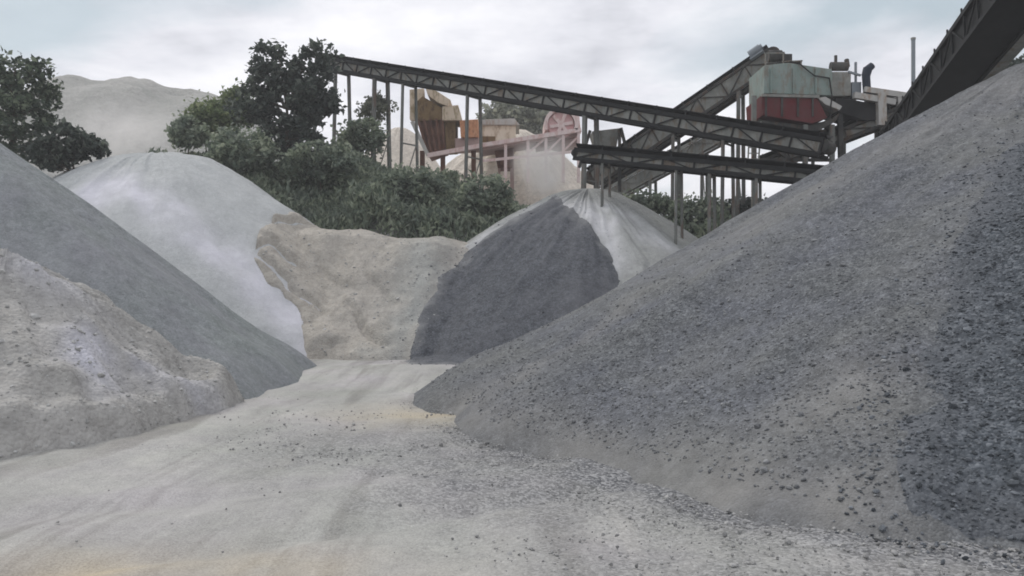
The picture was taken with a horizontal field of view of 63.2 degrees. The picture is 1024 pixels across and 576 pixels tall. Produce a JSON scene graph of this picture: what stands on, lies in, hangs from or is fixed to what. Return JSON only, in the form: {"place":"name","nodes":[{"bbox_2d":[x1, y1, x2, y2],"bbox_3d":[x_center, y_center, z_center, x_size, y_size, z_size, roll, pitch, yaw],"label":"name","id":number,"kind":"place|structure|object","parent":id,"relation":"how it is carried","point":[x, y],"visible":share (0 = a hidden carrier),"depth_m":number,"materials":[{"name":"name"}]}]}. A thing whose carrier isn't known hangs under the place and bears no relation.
{"place":"outdoors","nodes":[
{"label":"outdoors","id":0,"kind":"place"},
{"bbox_2d":[0,74,313,177],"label":"hill","id":1,"kind":"structure","parent":0,"point":[127,115],"depth_m":89.35,"materials":[{"name":"grey"}]},
{"bbox_2d":[0,195,1023,575],"bbox_3d":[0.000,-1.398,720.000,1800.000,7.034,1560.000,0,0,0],"label":"ground","id":2,"kind":"structure","parent":0,"point":[192,479],"depth_m":7.55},
{"bbox_2d":[0,45,64,162],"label":"broadleaf tree","id":3,"kind":"object","parent":2,"relation":"on","point":[18,102],"visible":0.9,"depth_m":30.41,"materials":[{"name":"green plant"}]},
{"bbox_2d":[16,117,111,175],"bbox_3d":[-16.117,-2.767,29.930,3.176,6.571,2.327,0,0,0],"label":"bush","id":4,"kind":"object","parent":2,"relation":"on","point":[53,154],"visible":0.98,"depth_m":29.54,"materials":[{"name":"green plant"}]},
{"bbox_2d":[0,248,243,458],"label":"rubble mound","id":5,"kind":"object","parent":2,"relation":"on","point":[82,364],"visible":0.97,"depth_m":11.94,"materials":[{"name":"grey gravel"}]},
{"bbox_2d":[0,143,316,399],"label":"gravel pile","id":6,"kind":"object","parent":2,"relation":"on","point":[50,223],"visible":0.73,"depth_m":16.84,"materials":[{"name":"grey gravel"}]},
{"bbox_2d":[53,152,318,356],"bbox_3d":[-13.361,-0.909,30.806,25.886,8.229,21.461,0,0,0],"label":"gravel pile","id":7,"kind":"object","parent":2,"relation":"on","point":[201,221],"visible":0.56,"depth_m":26.45,"materials":[{"name":"grey gravel"}]},
{"bbox_2d":[164,110,212,154],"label":"bush","id":8,"kind":"object","parent":2,"relation":"on","point":[186,132],"visible":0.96,"depth_m":35.57,"materials":[{"name":"green plant"}]},
{"bbox_2d":[178,89,234,151],"bbox_3d":[-13.817,-6.662,38.013,2.594,4.641,2.457,0,0,-29],"label":"bush","id":9,"kind":"object","parent":2,"relation":"on","point":[211,114],"visible":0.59,"depth_m":37.42,"materials":[{"name":"green plant"}]},
{"bbox_2d":[217,77,255,129],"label":"bush","id":10,"kind":"object","parent":2,"relation":"on","point":[230,92],"visible":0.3,"depth_m":38.54,"materials":[{"name":"green plant"}]},
{"bbox_2d":[200,121,282,175],"bbox_3d":[-11.032,-4.969,34.093,3.401,3.533,3.165,0,0,-17],"label":"bush","id":11,"kind":"object","parent":2,"relation":"on","point":[260,154],"visible":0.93,"depth_m":33.38,"materials":[{"name":"green plant"}]},
{"bbox_2d":[222,38,350,159],"bbox_3d":[-9.667,-7.606,35.825,5.503,6.572,3.606,0,0,0],"label":"tree","id":12,"kind":"object","parent":2,"relation":"on","point":[310,101],"visible":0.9,"depth_m":35.45,"materials":[{"name":"green plant"}]},
{"bbox_2d":[274,134,365,193],"bbox_3d":[-7.819,-4.824,34.179,3.801,3.056,3.093,0,0,0],"label":"bush","id":13,"kind":"object","parent":2,"relation":"on","point":[337,162],"visible":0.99,"depth_m":33.48,"materials":[{"name":"green plant"}]},
{"bbox_2d":[148,146,530,241],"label":"undergrowth","id":14,"kind":"object","parent":2,"relation":"on","point":[362,197],"visible":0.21,"depth_m":32.07,"materials":[{"name":"green plant"}]},
{"bbox_2d":[330,115,390,158],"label":"bush","id":15,"kind":"object","parent":2,"relation":"on","point":[358,134],"visible":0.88,"depth_m":37.43,"materials":[{"name":"green plant"}]},
{"bbox_2d":[254,211,468,360],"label":"sand bank","id":16,"kind":"structure","parent":2,"relation":"on","point":[360,289],"depth_m":26.08,"materials":[{"name":"beige sand"}]},
{"bbox_2d":[354,89,398,160],"bbox_3d":[-6.443,-7.096,39.964,2.317,5.120,1.833,0,0,31],"label":"bush","id":17,"kind":"object","parent":2,"relation":"on","point":[365,109],"visible":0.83,"depth_m":39.68,"materials":[{"name":"green plant"}]},
{"bbox_2d":[364,127,439,173],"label":"sand heap","id":18,"kind":"object","parent":2,"relation":"on","point":[409,138],"visible":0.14,"depth_m":58.09,"materials":[{"name":"beige sand"}]},
{"bbox_2d":[374,159,459,204],"bbox_3d":[-3.827,-3.876,33.513,3.478,2.438,2.845,0,0,0],"label":"bush","id":19,"kind":"object","parent":2,"relation":"on","point":[422,184],"visible":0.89,"depth_m":32.89,"materials":[{"name":"green plant"}]},
{"bbox_2d":[410,88,478,177],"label":"rusty hopper","id":20,"kind":"object","parent":2,"relation":"on","point":[440,121],"visible":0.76,"depth_m":44.90,"materials":[{"name":"brown metal"}]},
{"bbox_2d":[447,169,518,216],"bbox_3d":[-1.146,-3.478,32.988,2.883,2.450,2.680,0,0,0],"label":"bush","id":21,"kind":"object","parent":2,"relation":"on","point":[497,198],"visible":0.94,"depth_m":32.43,"materials":[{"name":"green plant"}]},
{"bbox_2d":[478,119,519,199],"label":"site cabin","id":22,"kind":"object","parent":2,"relation":"on","point":[496,129],"visible":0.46,"depth_m":48.00,"materials":[{"name":"metal"}]},
{"bbox_2d":[427,128,581,182],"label":"crusher platform","id":23,"kind":"structure","parent":2,"relation":"on","point":[546,143],"depth_m":44.47,"materials":[{"name":"pink paint"}]},
{"bbox_2d":[543,111,580,137],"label":"crusher","id":24,"kind":"object","parent":23,"relation":"on","point":[555,121],"visible":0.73,"depth_m":44.58,"materials":[{"name":"pink paint"}]},
{"bbox_2d":[495,147,514,188],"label":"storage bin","id":25,"kind":"object","parent":2,"relation":"on","point":[500,154],"visible":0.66,"depth_m":45.50,"materials":[{"name":"metal"}]},
{"bbox_2d":[475,101,538,131],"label":"distant tree","id":26,"kind":"object","parent":2,"relation":"on","point":[499,110],"visible":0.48,"depth_m":68.76,"materials":[{"name":"green plant"}]},
{"bbox_2d":[388,193,636,364],"bbox_3d":[0.394,-0.682,25.078,6.828,5.501,10.159,0,0,25],"label":"gravel pile","id":27,"kind":"object","parent":2,"relation":"on","point":[543,264],"visible":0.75,"depth_m":24.91,"materials":[{"name":"grey gravel"}]},
{"bbox_2d":[445,129,593,204],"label":"sand heap","id":28,"kind":"object","parent":2,"relation":"on","point":[536,188],"visible":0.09,"depth_m":50.33,"materials":[{"name":"beige sand"}]},
{"bbox_2d":[517,105,549,134],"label":"distant tree","id":29,"kind":"object","parent":2,"relation":"on","point":[538,116],"visible":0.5,"depth_m":68.98,"materials":[{"name":"green plant"}]},
{"bbox_2d":[315,53,836,224],"bbox_3d":[0.341,-4.970,34.490,25.197,13.738,1.490,0,0,38],"label":"belt conveyor","id":30,"kind":"object","parent":2,"relation":"on","point":[724,130],"visible":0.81,"depth_m":32.38,"materials":[{"name":"grey metal"}]},
{"bbox_2d":[465,188,698,285],"bbox_3d":[2.054,-0.380,30.120,22.476,6.430,18.737,0,0,0],"label":"gravel pile","id":31,"kind":"object","parent":2,"relation":"on","point":[640,236],"visible":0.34,"depth_m":27.45,"materials":[{"name":"gravel"}]},
{"bbox_2d":[578,128,627,191],"bbox_3d":[3.726,-5.147,34.020,2.171,2.586,1.360,0,0,0],"label":"transfer hopper","id":32,"kind":"object","parent":2,"relation":"on","point":[609,137],"visible":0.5,"depth_m":33.50,"materials":[{"name":"grey metal"}]},
{"bbox_2d":[623,186,672,215],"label":"bush","id":33,"kind":"object","parent":2,"relation":"on","point":[655,202],"visible":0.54,"depth_m":33.89,"materials":[{"name":"green plant"}]},
{"bbox_2d":[605,137,720,199],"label":"belt conveyor","id":34,"kind":"object","parent":2,"relation":"on","point":[641,179],"visible":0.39,"depth_m":40.47,"materials":[{"name":"grey metal"}]},
{"bbox_2d":[586,44,778,215],"bbox_3d":[7.132,-5.885,35.317,8.364,7.704,1.805,0,0,27],"label":"belt conveyor","id":35,"kind":"object","parent":2,"relation":"on","point":[725,90],"visible":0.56,"depth_m":34.45,"materials":[{"name":"grey metal"}]},
{"bbox_2d":[661,189,731,234],"bbox_3d":[7.534,-2.925,33.410,2.996,2.001,2.687,0,0,44],"label":"bush","id":36,"kind":"object","parent":2,"relation":"on","point":[693,210],"visible":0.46,"depth_m":33.06,"materials":[{"name":"green plant"}]},
{"bbox_2d":[662,215,730,237],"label":"undergrowth","id":37,"kind":"object","parent":2,"relation":"on","point":[698,231],"visible":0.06,"depth_m":31.94,"materials":[{"name":"green plant"}]},
{"bbox_2d":[571,143,824,244],"bbox_3d":[6.045,-1.472,27.219,8.561,7.174,1.376,0,0,27],"label":"belt conveyor","id":38,"kind":"object","parent":2,"relation":"on","point":[757,171],"visible":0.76,"depth_m":27.08,"materials":[{"name":"grey metal"}]},
{"bbox_2d":[413,63,1023,550],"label":"gravel pile","id":39,"kind":"object","parent":2,"relation":"on","point":[725,365],"visible":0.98,"depth_m":10.85,"materials":[{"name":"grey gravel"}]},
{"bbox_2d":[833,92,1023,570],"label":"gravel pile","id":40,"kind":"object","parent":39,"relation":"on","point":[960,462],"visible":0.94,"depth_m":7.97,"materials":[{"name":"gravel"}]},
{"bbox_2d":[717,192,767,217],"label":"bush","id":41,"kind":"object","parent":2,"relation":"on","point":[745,206],"visible":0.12,"depth_m":34.06,"materials":[{"name":"green plant"}]},
{"bbox_2d":[746,50,841,207],"bbox_3d":[10.714,-4.942,31.913,4.040,8.167,2.275,0,0,0],"label":"screening machine","id":42,"kind":"object","parent":2,"relation":"on","point":[785,90],"visible":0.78,"depth_m":31.00,"materials":[{"name":"green paint"}]},
{"bbox_2d":[757,102,897,163],"bbox_3d":[12.800,-4.533,32.007,6.512,5.671,1.126,0,0,19],"label":"belt conveyor","id":43,"kind":"object","parent":2,"relation":"on","point":[853,130],"visible":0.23,"depth_m":31.60,"materials":[{"name":"grey metal"}]},
{"bbox_2d":[824,55,906,157],"bbox_3d":[13.345,-4.845,31.825,3.852,7.972,1.750,0,0,0],"label":"feeder","id":44,"kind":"object","parent":2,"relation":"on","point":[847,94],"visible":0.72,"depth_m":31.20,"materials":[{"name":"metal"}]},
{"bbox_2d":[862,63,874,93],"bbox_3d":[13.358,-7.819,31.200,0.474,1.256,0.340,0,0,0],"label":"exhaust pipe","id":45,"kind":"object","parent":44,"relation":"on","point":[867,72],"visible":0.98,"depth_m":31.07,"materials":[{"name":"grey metal"}]},
{"bbox_2d":[911,37,915,81],"bbox_3d":[14.469,-4.260,30.000,0.170,9.527,0.170,0,0,0],"label":"steel pole","id":46,"kind":"object","parent":2,"relation":"on","point":[913,39],"visible":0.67,"depth_m":29.93,"materials":[{"name":"grey metal"}]},
{"bbox_2d":[876,0,1023,137],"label":"belt conveyor","id":47,"kind":"object","parent":2,"relation":"on","point":[982,40],"visible":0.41,"depth_m":21.55,"materials":[{"name":"metal"}]},
{"bbox_2d":[1004,54,1023,69],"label":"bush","id":48,"kind":"object","parent":2,"relation":"on","point":[1018,60],"visible":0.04,"depth_m":37.28,"materials":[{"name":"green plant"}]},
{"bbox_2d":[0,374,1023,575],"bbox_3d":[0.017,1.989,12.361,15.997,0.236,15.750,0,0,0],"label":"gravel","id":49,"kind":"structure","parent":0,"point":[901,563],"depth_m":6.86,"materials":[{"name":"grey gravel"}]},
{"bbox_2d":[0,0,1023,214],"label":"sky","id":50,"kind":"structure","parent":0,"point":[662,53],"materials":[{"name":"white"}]}
]}

